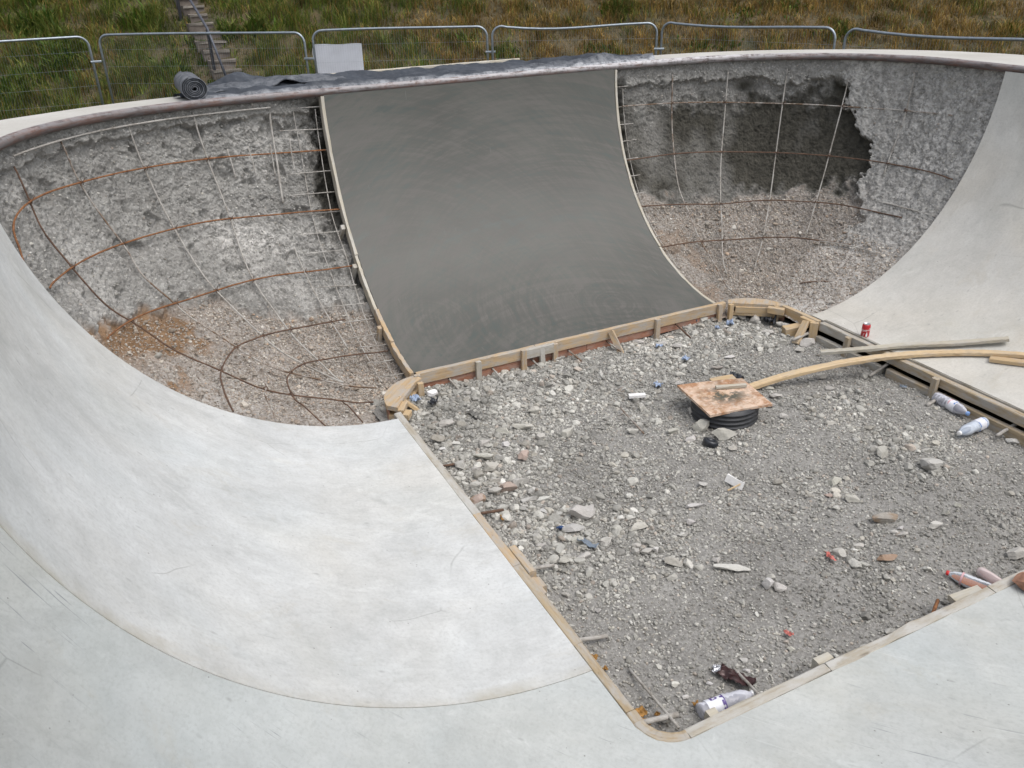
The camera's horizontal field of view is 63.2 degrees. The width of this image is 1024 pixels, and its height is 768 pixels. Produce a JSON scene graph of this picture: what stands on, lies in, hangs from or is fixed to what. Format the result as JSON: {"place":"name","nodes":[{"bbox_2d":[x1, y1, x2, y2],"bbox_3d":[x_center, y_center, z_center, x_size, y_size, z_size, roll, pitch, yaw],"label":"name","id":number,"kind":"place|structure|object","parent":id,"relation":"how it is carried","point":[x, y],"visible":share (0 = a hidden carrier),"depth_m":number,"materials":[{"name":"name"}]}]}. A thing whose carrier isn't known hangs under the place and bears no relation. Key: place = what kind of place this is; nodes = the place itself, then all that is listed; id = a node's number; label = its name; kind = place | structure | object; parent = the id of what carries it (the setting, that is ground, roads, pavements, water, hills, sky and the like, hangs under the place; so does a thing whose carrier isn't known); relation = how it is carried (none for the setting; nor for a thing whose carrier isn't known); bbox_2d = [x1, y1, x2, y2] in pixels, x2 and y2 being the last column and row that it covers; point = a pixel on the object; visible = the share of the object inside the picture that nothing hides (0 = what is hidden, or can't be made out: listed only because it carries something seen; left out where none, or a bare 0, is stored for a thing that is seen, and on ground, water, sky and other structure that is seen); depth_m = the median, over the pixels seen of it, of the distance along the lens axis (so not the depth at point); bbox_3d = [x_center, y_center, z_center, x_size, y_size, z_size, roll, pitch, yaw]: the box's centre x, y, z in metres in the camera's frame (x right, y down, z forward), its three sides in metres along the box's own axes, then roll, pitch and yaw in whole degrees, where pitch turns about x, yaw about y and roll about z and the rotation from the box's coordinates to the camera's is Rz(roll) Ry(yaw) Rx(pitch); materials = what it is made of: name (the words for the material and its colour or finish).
{"place":"outdoors","nodes":[
{"label":"outdoors","id":0,"kind":"place"},
{"bbox_2d":[0,0,1023,430],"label":"ground","id":1,"kind":"structure","parent":0,"point":[880,44],"depth_m":17.57,"materials":[{"name":"plant"}]},
{"bbox_2d":[0,36,103,117],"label":"fence panel","id":2,"kind":"object","parent":1,"relation":"on","point":[93,62],"visible":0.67,"depth_m":14.52,"materials":[{"name":"metal"}]},
{"bbox_2d":[176,0,226,75],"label":"handrail","id":3,"kind":"object","parent":1,"relation":"on","point":[210,41],"visible":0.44,"depth_m":16.55,"materials":[{"name":"black metal"}]},
{"bbox_2d":[98,31,314,103],"bbox_3d":[-5.426,-5.204,15.002,4.044,2.106,0.600,2,28,7],"label":"fence panel","id":4,"kind":"object","parent":1,"relation":"on","point":[306,58],"visible":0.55,"depth_m":14.63,"materials":[{"name":"metal"}]},
{"bbox_2d":[174,0,241,79],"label":"steps","id":5,"kind":"structure","parent":1,"relation":"on","point":[187,9],"depth_m":17.39,"materials":[{"name":"concrete"}]},
{"bbox_2d":[312,25,494,72],"bbox_3d":[-1.937,-5.330,15.081,3.311,2.106,0.624,-1,27,0],"label":"fence panel","id":6,"kind":"object","parent":1,"relation":"on","point":[487,51],"visible":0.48,"depth_m":14.63,"materials":[{"name":"metal"}]},
{"bbox_2d":[312,43,363,73],"bbox_3d":[-3.111,-5.823,14.896,0.887,0.492,0.028,-1,27,1],"label":"white board","id":7,"kind":"object","parent":6,"relation":"attached to","point":[321,60],"visible":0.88,"depth_m":14.88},
{"bbox_2d":[491,22,663,59],"bbox_3d":[1.129,-5.358,15.002,3.122,2.096,0.600,0,27,3],"label":"fence panel","id":8,"kind":"object","parent":1,"relation":"on","point":[577,27],"visible":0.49,"depth_m":14.57,"materials":[{"name":"metal"}]},
{"bbox_2d":[660,21,835,54],"bbox_3d":[3.862,-4.994,14.172,3.273,2.096,0.600,19,34,34],"label":"fence panel","id":9,"kind":"object","parent":1,"relation":"on","point":[758,28],"visible":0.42,"depth_m":13.69,"materials":[{"name":"metal"}]},
{"bbox_2d":[842,28,1023,53],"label":"fence panel","id":10,"kind":"object","parent":1,"relation":"on","point":[903,35],"visible":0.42,"depth_m":11.83,"materials":[{"name":"metal"}]},
{"bbox_2d":[0,49,1023,136],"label":"deck","id":11,"kind":"structure","parent":0,"point":[9,126],"depth_m":7.66,"materials":[{"name":"concrete"}]},
{"bbox_2d":[173,52,654,98],"bbox_3d":[-0.711,-2.941,7.734,4.670,0.161,0.613,-15,30,-25],"label":"membrane sheet","id":12,"kind":"object","parent":11,"relation":"on","point":[357,77],"visible":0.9,"depth_m":7.62,"materials":[{"name":"plastic"}]},
{"bbox_2d":[174,71,207,99],"bbox_3d":[-2.606,-2.420,6.744,0.199,0.180,0.479,-14,30,-23],"label":"membrane roll","id":13,"kind":"object","parent":12,"relation":"on","point":[190,85],"visible":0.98,"depth_m":6.59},
{"bbox_2d":[207,73,344,92],"bbox_3d":[-2.072,-2.613,7.178,1.325,0.081,0.346,-20,33,-31],"label":"membrane sheet","id":14,"kind":"object","parent":12,"relation":"on","point":[276,80],"visible":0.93,"depth_m":7.12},
{"bbox_2d":[330,58,519,73],"bbox_3d":[-0.871,-3.027,8.033,2.100,0.085,0.056,-14,30,-23],"label":"edge board","id":15,"kind":"object","parent":11,"relation":"on","point":[488,61],"visible":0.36,"depth_m":8.12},
{"bbox_2d":[0,53,1023,150],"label":"coping pipe","id":16,"kind":"object","parent":11,"relation":"attached to","point":[10,139],"visible":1,"depth_m":7.33,"materials":[{"name":"metal"}]},
{"bbox_2d":[323,69,712,373],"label":"concrete slab","id":17,"kind":"structure","parent":11,"relation":"attached to","point":[487,217],"depth_m":7.61,"materials":[{"name":"concrete"}]},
{"bbox_2d":[279,106,404,382],"bbox_3d":[-1.423,-1.185,6.792,0.448,1.846,1.768,-14,30,-22],"label":"steel mesh","id":18,"kind":"object","parent":17,"relation":"attached to","point":[327,192],"visible":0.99,"depth_m":7.15,"materials":[{"name":"metal"}]},
{"bbox_2d":[318,96,413,377],"bbox_3d":[-1.231,-1.234,6.820,0.082,1.936,1.871,-14,30,-23],"label":"timber form","id":19,"kind":"object","parent":17,"relation":"attached to","point":[383,330],"visible":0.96,"depth_m":7.16,"materials":[{"name":"wood"}]},
{"bbox_2d":[618,86,677,267],"bbox_3d":[1.367,-2.068,8.281,0.217,1.573,1.141,-13,29,-21],"label":"steel mesh","id":20,"kind":"object","parent":17,"relation":"attached to","point":[633,175],"visible":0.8,"depth_m":8.47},
{"bbox_2d":[614,70,715,302],"bbox_3d":[1.421,-1.893,7.967,0.032,1.936,1.871,-14,30,-23],"label":"timber form","id":21,"kind":"object","parent":17,"relation":"attached to","point":[633,188],"visible":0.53,"depth_m":8.31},
{"bbox_2d":[812,71,1023,412],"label":"concrete ramp","id":22,"kind":"structure","parent":11,"relation":"attached to","point":[955,271],"depth_m":7.09,"materials":[{"name":"concrete"}]},
{"bbox_2d":[861,322,870,337],"bbox_3d":[2.926,-0.445,6.886,0.067,0.117,0.067,-1,27,0],"label":"drinks can","id":23,"kind":"object","parent":22,"relation":"on","point":[865,330],"visible":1,"depth_m":6.86,"materials":[{"name":"red paint"}]},
{"bbox_2d":[370,316,1023,731],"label":"ground","id":24,"kind":"structure","parent":0,"point":[700,656],"depth_m":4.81,"materials":[{"name":"gravel"}]},
{"bbox_2d":[0,97,405,425],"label":"hacked corner","id":25,"kind":"object","parent":24,"relation":"on","point":[101,324],"visible":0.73,"depth_m":6.46,"materials":[{"name":"concrete"}]},
{"bbox_2d":[13,107,270,156],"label":"rebar","id":26,"kind":"object","parent":25,"relation":"attached to","point":[40,146],"visible":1,"depth_m":6.15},
{"bbox_2d":[13,166,373,403],"bbox_3d":[-2.063,-0.614,5.640,2.047,1.911,0.101,-5,28,-6],"label":"rebar","id":27,"kind":"object","parent":25,"relation":"attached to","point":[73,269],"visible":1,"depth_m":5.70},
{"bbox_2d":[0,97,402,425],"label":"rubble","id":28,"kind":"object","parent":25,"relation":"on","point":[359,393],"visible":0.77,"depth_m":6.44,"materials":[{"name":"gravel"}]},
{"bbox_2d":[60,141,376,387],"bbox_3d":[-2.054,-0.812,6.024,1.989,1.890,0.060,1,27,4],"label":"rebar","id":29,"kind":"object","parent":25,"relation":"attached to","point":[154,286],"visible":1,"depth_m":6.18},
{"bbox_2d":[127,121,342,382],"bbox_3d":[-2.081,-0.975,6.292,1.640,1.881,0.045,11,30,22],"label":"rebar","id":30,"kind":"object","parent":25,"relation":"attached to","point":[256,330],"visible":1,"depth_m":6.47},
{"bbox_2d":[192,112,343,381],"bbox_3d":[-1.922,-1.074,6.502,1.619,1.860,0.072,23,36,39],"label":"rebar","id":31,"kind":"object","parent":25,"relation":"attached to","point":[294,337],"visible":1,"depth_m":6.74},
{"bbox_2d":[12,149,325,261],"bbox_3d":[-2.522,-1.473,5.991,0.788,0.203,3.179,8,29,18],"label":"rebar","id":32,"kind":"object","parent":31,"relation":"attached to","point":[43,194],"visible":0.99,"depth_m":6.04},
{"bbox_2d":[49,209,339,288],"bbox_3d":[-2.390,-1.102,6.184,0.681,0.320,2.927,10,30,21],"label":"rebar","id":33,"kind":"object","parent":31,"relation":"attached to","point":[93,255],"visible":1,"depth_m":6.42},
{"bbox_2d":[106,265,351,338],"bbox_3d":[-2.150,-0.707,6.285,0.547,0.340,2.511,12,30,24],"label":"rebar","id":34,"kind":"object","parent":31,"relation":"attached to","point":[133,319],"visible":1,"depth_m":6.51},
{"bbox_2d":[269,113,283,202],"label":"rebar","id":35,"kind":"object","parent":25,"relation":"attached to","point":[277,165],"visible":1,"depth_m":7.06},
{"bbox_2d":[219,317,344,411],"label":"rebar","id":36,"kind":"object","parent":25,"relation":"attached to","point":[262,335],"visible":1,"depth_m":6.44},
{"bbox_2d":[294,247,348,348],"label":"rebar","id":37,"kind":"object","parent":25,"relation":"attached to","point":[318,298],"visible":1,"depth_m":7.00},
{"bbox_2d":[286,350,387,425],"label":"rebar","id":38,"kind":"object","parent":25,"relation":"attached to","point":[292,394],"visible":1,"depth_m":6.42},
{"bbox_2d":[0,224,591,707],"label":"concrete ramp","id":39,"kind":"structure","parent":24,"relation":"on","point":[362,566],"depth_m":3.80,"materials":[{"name":"concrete"}]},
{"bbox_2d":[384,376,424,420],"bbox_3d":[-0.788,0.164,6.244,0.312,0.232,0.596,-1,27,0],"label":"timber form","id":40,"kind":"object","parent":24,"relation":"on","point":[397,395],"visible":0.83,"depth_m":6.18,"materials":[{"name":"wood"}]},
{"bbox_2d":[430,434,444,441],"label":"rock","id":41,"kind":"object","parent":24,"relation":"on","point":[438,438],"visible":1,"depth_m":5.76,"materials":[{"name":"stone"}]},
{"bbox_2d":[439,419,453,426],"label":"rock","id":42,"kind":"object","parent":24,"relation":"on","point":[446,422],"visible":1,"depth_m":5.93,"materials":[{"name":"stone"}]},
{"bbox_2d":[470,493,485,503],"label":"rock","id":43,"kind":"object","parent":24,"relation":"on","point":[476,498],"visible":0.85,"depth_m":5.12,"materials":[{"name":"stone"}]},
{"bbox_2d":[472,453,493,459],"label":"rock","id":44,"kind":"object","parent":24,"relation":"on","point":[487,456],"visible":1,"depth_m":5.49,"materials":[{"name":"stone"}]},
{"bbox_2d":[483,462,498,471],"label":"rock","id":45,"kind":"object","parent":24,"relation":"on","point":[491,466],"visible":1,"depth_m":5.38,"materials":[{"name":"stone"}]},
{"bbox_2d":[499,481,517,492],"bbox_3d":[-0.026,0.645,5.242,0.111,0.074,0.074,-13,30,-21],"label":"rock","id":46,"kind":"object","parent":24,"relation":"on","point":[508,486],"visible":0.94,"depth_m":5.22,"materials":[{"name":"stone"}]},
{"bbox_2d":[0,527,1023,767],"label":"concrete floor","id":47,"kind":"structure","parent":24,"relation":"on","point":[82,685],"depth_m":3.24,"materials":[{"name":"concrete"}]},
{"bbox_2d":[1012,572,1023,590],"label":"brick","id":48,"kind":"object","parent":47,"relation":"on","point":[1018,579],"visible":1,"depth_m":4.18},
{"bbox_2d":[394,412,634,713],"bbox_3d":[-0.126,0.844,4.792,0.124,0.118,2.965,-14,30,-23],"label":"timber form","id":49,"kind":"object","parent":24,"relation":"on","point":[520,563],"visible":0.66,"depth_m":4.39,"materials":[{"name":"wood"}]},
{"bbox_2d":[510,478,528,486],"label":"rock","id":50,"kind":"object","parent":24,"relation":"on","point":[516,481],"visible":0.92,"depth_m":5.29,"materials":[{"name":"stone"}]},
{"bbox_2d":[512,423,533,429],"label":"rock","id":51,"kind":"object","parent":24,"relation":"on","point":[521,426],"visible":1,"depth_m":5.89,"materials":[{"name":"stone"}]},
{"bbox_2d":[518,450,528,459],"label":"rock","id":52,"kind":"object","parent":24,"relation":"on","point":[523,455],"visible":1,"depth_m":5.54,"materials":[{"name":"stone"}]},
{"bbox_2d":[560,427,572,438],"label":"rock","id":53,"kind":"object","parent":24,"relation":"on","point":[566,433],"visible":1,"depth_m":5.79,"materials":[{"name":"stone"}]},
{"bbox_2d":[414,301,725,387],"bbox_3d":[0.628,-0.272,7.037,3.042,0.259,0.223,-14,30,-23],"label":"timber form","id":54,"kind":"object","parent":24,"relation":"on","point":[543,352],"visible":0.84,"depth_m":7.01,"materials":[{"name":"wood"}]},
{"bbox_2d":[562,523,584,531],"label":"rock","id":55,"kind":"object","parent":24,"relation":"on","point":[572,527],"visible":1,"depth_m":4.85,"materials":[{"name":"stone"}]},
{"bbox_2d":[567,504,594,519],"bbox_3d":[0.417,0.760,4.988,0.190,0.106,0.101,-7,28,-11],"label":"rock","id":56,"kind":"object","parent":24,"relation":"on","point":[582,512],"visible":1,"depth_m":4.96,"materials":[{"name":"stone"}]},
{"bbox_2d":[579,634,607,641],"bbox_3d":[0.365,1.245,4.066,0.217,0.041,0.024,-8,28,-13],"label":"wood offcut","id":57,"kind":"object","parent":24,"relation":"on","point":[595,637],"visible":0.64,"depth_m":4.07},
{"bbox_2d":[628,393,645,398],"bbox_3d":[0.948,0.088,6.309,0.126,0.029,0.044,-3,27,-2],"label":"plaster block","id":58,"kind":"object","parent":24,"relation":"on","point":[637,395],"depth_m":6.29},
{"bbox_2d":[630,521,647,531],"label":"rock","id":59,"kind":"object","parent":24,"relation":"on","point":[638,525],"visible":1,"depth_m":4.85,"materials":[{"name":"stone"}]},
{"bbox_2d":[628,668,679,728],"bbox_3d":[0.632,1.404,3.739,0.014,0.085,0.434,-11,29,-18],"label":"wooden stick","id":60,"kind":"object","parent":24,"relation":"on","point":[654,698],"visible":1,"depth_m":3.72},
{"bbox_2d":[664,556,682,566],"bbox_3d":[0.886,0.969,4.580,0.105,0.064,0.070,-1,27,0],"label":"rock","id":61,"kind":"object","parent":24,"relation":"on","point":[672,560],"visible":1,"depth_m":4.55,"materials":[{"name":"stone"}]},
{"bbox_2d":[692,419,708,433],"bbox_3d":[1.335,0.284,5.856,0.109,0.090,0.097,-25,36,-38],"label":"rock","id":62,"kind":"object","parent":24,"relation":"on","point":[700,426],"visible":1,"depth_m":5.83,"materials":[{"name":"stone"}]},
{"bbox_2d":[702,437,718,448],"bbox_3d":[1.355,0.402,5.687,0.108,0.074,0.110,-1,27,0],"label":"plastic ring","id":63,"kind":"object","parent":24,"relation":"on","point":[710,442],"visible":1,"depth_m":5.65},
{"bbox_2d":[709,374,736,380],"bbox_3d":[1.591,-0.030,6.272,0.187,0.032,0.092,-7,28,-11],"label":"plywood offcut","id":64,"kind":"object","parent":24,"relation":"on","point":[731,376],"visible":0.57,"depth_m":6.28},
{"bbox_2d":[712,428,736,440],"bbox_3d":[1.463,0.342,5.742,0.174,0.082,0.085,-1,27,0],"label":"rock","id":65,"kind":"object","parent":24,"relation":"on","point":[722,434],"visible":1,"depth_m":5.72,"materials":[{"name":"stone"}]},
{"bbox_2d":[691,401,758,429],"bbox_3d":[1.533,0.201,6.022,0.476,0.232,0.476,-1,27,0],"label":"pipe","id":66,"kind":"object","parent":24,"relation":"on","point":[742,419],"visible":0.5,"depth_m":5.82,"materials":[{"name":"black plastic"}]},
{"bbox_2d":[677,378,772,417],"bbox_3d":[1.530,0.079,6.000,0.504,0.024,0.480,-9,28,-14],"label":"plywood sheet","id":67,"kind":"object","parent":66,"relation":"on","point":[708,399],"visible":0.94,"depth_m":5.95,"materials":[{"name":"wood"}]},
{"bbox_2d":[715,383,746,388],"bbox_3d":[1.592,0.017,6.056,0.229,0.026,0.032,-4,28,-6],"label":"batten","id":68,"kind":"object","parent":67,"relation":"on","point":[732,386],"visible":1,"depth_m":6.05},
{"bbox_2d":[695,690,755,719],"bbox_3d":[0.962,1.424,3.726,0.288,0.085,0.082,-11,29,-17],"label":"plastic bottle","id":69,"kind":"object","parent":24,"relation":"on","point":[721,702],"visible":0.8,"depth_m":3.69,"materials":[{"name":"grey"}]},
{"bbox_2d":[713,564,750,570],"bbox_3d":[1.202,1.003,4.538,0.206,0.042,0.053,7,28,15],"label":"rock","id":70,"kind":"object","parent":24,"relation":"on","point":[735,567],"visible":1,"depth_m":4.52,"materials":[{"name":"stone"}]},
{"bbox_2d":[714,663,755,686],"bbox_3d":[1.039,1.357,3.864,0.185,0.049,0.078,18,33,32],"label":"wrapper","id":71,"kind":"object","parent":24,"relation":"on","point":[726,673],"visible":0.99,"depth_m":3.87,"materials":[{"name":"brown plastic"}]},
{"bbox_2d":[725,473,744,489],"bbox_3d":[1.402,0.617,5.242,0.127,0.062,0.030,24,37,39],"label":"tile fragment","id":72,"kind":"object","parent":24,"relation":"on","point":[731,480],"visible":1,"depth_m":5.24,"materials":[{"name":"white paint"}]},
{"bbox_2d":[731,666,758,693],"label":"rebar","id":73,"kind":"object","parent":24,"relation":"on","point":[746,681],"visible":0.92,"depth_m":3.82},
{"bbox_2d":[727,298,786,321],"bbox_3d":[2.246,-0.644,7.669,0.523,0.224,0.221,6,28,15],"label":"timber form","id":74,"kind":"object","parent":24,"relation":"on","point":[753,307],"visible":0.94,"depth_m":7.61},
{"bbox_2d":[761,577,773,589],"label":"rock","id":75,"kind":"object","parent":24,"relation":"on","point":[767,583],"visible":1,"depth_m":4.41,"materials":[{"name":"stone"}]},
{"bbox_2d":[773,582,786,592],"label":"rock","id":76,"kind":"object","parent":24,"relation":"on","point":[779,587],"visible":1,"depth_m":4.39,"materials":[{"name":"stone"}]},
{"bbox_2d":[782,306,820,344],"bbox_3d":[2.465,-0.499,7.394,0.283,0.251,0.499,-15,30,-24],"label":"timber form","id":77,"kind":"object","parent":24,"relation":"on","point":[806,321],"visible":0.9,"depth_m":7.30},
{"bbox_2d":[799,338,814,346],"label":"rock","id":78,"kind":"object","parent":24,"relation":"on","point":[805,342],"visible":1,"depth_m":7.16,"materials":[{"name":"stone"}]},
{"bbox_2d":[617,60,1004,322],"bbox_3d":[2.638,-2.053,8.208,2.581,2.061,2.726,-14,30,-23],"label":"hacked corner","id":79,"kind":"object","parent":24,"relation":"on","point":[808,129],"visible":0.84,"depth_m":8.52,"materials":[{"name":"concrete"}]},
{"bbox_2d":[671,74,736,295],"bbox_3d":[1.874,-2.006,8.220,0.060,1.793,1.701,-9,28,-13],"label":"rebar","id":80,"kind":"object","parent":79,"relation":"attached to","point":[681,194],"visible":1,"depth_m":8.59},
{"bbox_2d":[720,72,728,273],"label":"rebar","id":81,"kind":"object","parent":79,"relation":"attached to","point":[720,173],"visible":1,"depth_m":8.69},
{"bbox_2d":[661,235,850,247],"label":"rebar","id":82,"kind":"object","parent":79,"relation":"attached to","point":[724,240],"visible":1,"depth_m":8.41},
{"bbox_2d":[754,69,787,266],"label":"rebar","id":83,"kind":"object","parent":79,"relation":"attached to","point":[773,168],"visible":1,"depth_m":8.64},
{"bbox_2d":[641,198,901,217],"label":"rebar","id":84,"kind":"object","parent":79,"relation":"attached to","point":[719,203],"visible":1,"depth_m":8.53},
{"bbox_2d":[622,100,952,115],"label":"rebar","id":85,"kind":"object","parent":79,"relation":"attached to","point":[843,106],"visible":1,"depth_m":8.56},
{"bbox_2d":[627,149,952,179],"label":"rebar","id":86,"kind":"object","parent":79,"relation":"attached to","point":[777,152],"visible":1,"depth_m":8.59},
{"bbox_2d":[620,60,1000,313],"bbox_3d":[2.651,-2.045,8.222,2.522,2.034,2.562,-14,30,-23],"label":"rubble","id":87,"kind":"object","parent":79,"relation":"on","point":[771,290],"visible":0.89,"depth_m":8.29,"materials":[{"name":"gravel"}]},
{"bbox_2d":[806,81,847,233],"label":"rebar","id":88,"kind":"object","parent":79,"relation":"attached to","point":[828,156],"visible":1,"depth_m":8.48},
{"bbox_2d":[883,73,915,173],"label":"rebar","id":89,"kind":"object","parent":79,"relation":"attached to","point":[902,121],"visible":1,"depth_m":8.09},
{"bbox_2d":[626,570,1023,741],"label":"timber form","id":90,"kind":"object","parent":24,"relation":"on","point":[823,664],"visible":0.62,"depth_m":3.74,"materials":[{"name":"wood"}]},
{"bbox_2d":[643,711,679,723],"bbox_3d":[0.633,1.450,3.605,0.197,0.045,0.028,-10,29,-16],"label":"piece of wood","id":91,"kind":"object","parent":90,"relation":"attached to","point":[660,718],"visible":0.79,"depth_m":3.60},
{"bbox_2d":[947,585,980,603],"bbox_3d":[2.296,1.072,4.205,0.176,0.055,0.064,-9,28,-15],"label":"wood wedge","id":92,"kind":"object","parent":90,"relation":"attached to","point":[955,596],"visible":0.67,"depth_m":4.20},
{"bbox_2d":[828,476,841,485],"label":"rock","id":93,"kind":"object","parent":24,"relation":"on","point":[833,481],"visible":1,"depth_m":5.27,"materials":[{"name":"stone"}]},
{"bbox_2d":[831,548,846,556],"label":"rock","id":94,"kind":"object","parent":24,"relation":"on","point":[840,552],"visible":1,"depth_m":4.63,"materials":[{"name":"stone"}]},
{"bbox_2d":[845,494,860,501],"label":"rock","id":95,"kind":"object","parent":24,"relation":"on","point":[851,498],"visible":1,"depth_m":5.10,"materials":[{"name":"stone"}]},
{"bbox_2d":[876,446,887,458],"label":"rock","id":96,"kind":"object","parent":24,"relation":"on","point":[882,452],"visible":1,"depth_m":5.53,"materials":[{"name":"stone"}]},
{"bbox_2d":[872,512,897,523],"bbox_3d":[2.190,0.788,4.897,0.168,0.059,0.064,-1,27,0],"label":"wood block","id":97,"kind":"object","parent":24,"relation":"on","point":[885,517],"visible":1,"depth_m":4.88,"materials":[{"name":"wood"}]},
{"bbox_2d":[877,554,897,560],"bbox_3d":[2.072,0.957,4.586,0.124,0.042,0.044,-5,28,-7],"label":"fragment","id":98,"kind":"object","parent":24,"relation":"on","point":[887,557],"visible":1,"depth_m":4.58,"materials":[{"name":"stone"}]},
{"bbox_2d":[815,319,1023,446],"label":"timber form","id":99,"kind":"object","parent":24,"relation":"on","point":[1006,411],"visible":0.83,"depth_m":6.27,"materials":[{"name":"wood"}]},
{"bbox_2d":[749,349,1023,388],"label":"plank","id":100,"kind":"object","parent":99,"relation":"on","point":[1003,357],"visible":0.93,"depth_m":6.44,"materials":[{"name":"wood"}]},
{"bbox_2d":[820,336,1008,354],"bbox_3d":[3.167,-0.315,6.599,1.349,0.251,0.125,5,28,12],"label":"plank","id":101,"kind":"object","parent":99,"relation":"on","point":[913,345],"visible":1,"depth_m":6.61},
{"bbox_2d":[920,458,942,469],"bbox_3d":[2.716,0.521,5.381,0.146,0.093,0.099,-1,27,0],"label":"rock","id":102,"kind":"object","parent":24,"relation":"on","point":[930,463],"visible":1,"depth_m":5.35,"materials":[{"name":"stone"}]},
{"bbox_2d":[932,392,969,415],"bbox_3d":[3.228,0.155,6.112,0.089,0.092,0.303,-11,29,-18],"label":"plastic bottle","id":103,"kind":"object","parent":24,"relation":"on","point":[950,404],"visible":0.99,"depth_m":6.09,"materials":[{"name":"grey"}]},
{"bbox_2d":[945,570,990,588],"bbox_3d":[2.433,1.051,4.409,0.253,0.072,0.071,21,35,36],"label":"plastic bottle","id":104,"kind":"object","parent":24,"relation":"on","point":[963,580],"visible":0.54,"depth_m":4.42,"materials":[{"name":"orange"}]},
{"bbox_2d":[957,417,988,435],"bbox_3d":[3.218,0.306,5.828,0.293,0.088,0.090,-16,31,-26],"label":"plastic bottle","id":105,"kind":"object","parent":24,"relation":"on","point":[976,425],"visible":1,"depth_m":5.80,"materials":[{"name":"grey"}]},
{"bbox_2d":[976,567,1000,583],"bbox_3d":[2.541,1.032,4.412,0.058,0.060,0.172,-12,29,-20],"label":"plastic tube","id":106,"kind":"object","parent":24,"relation":"on","point":[985,574],"visible":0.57,"depth_m":4.41,"materials":[{"name":"pink"}]},
{"bbox_2d":[1006,546,1023,559],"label":"rock","id":107,"kind":"object","parent":24,"relation":"on","point":[1016,553],"visible":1,"depth_m":4.59,"materials":[{"name":"stone"}]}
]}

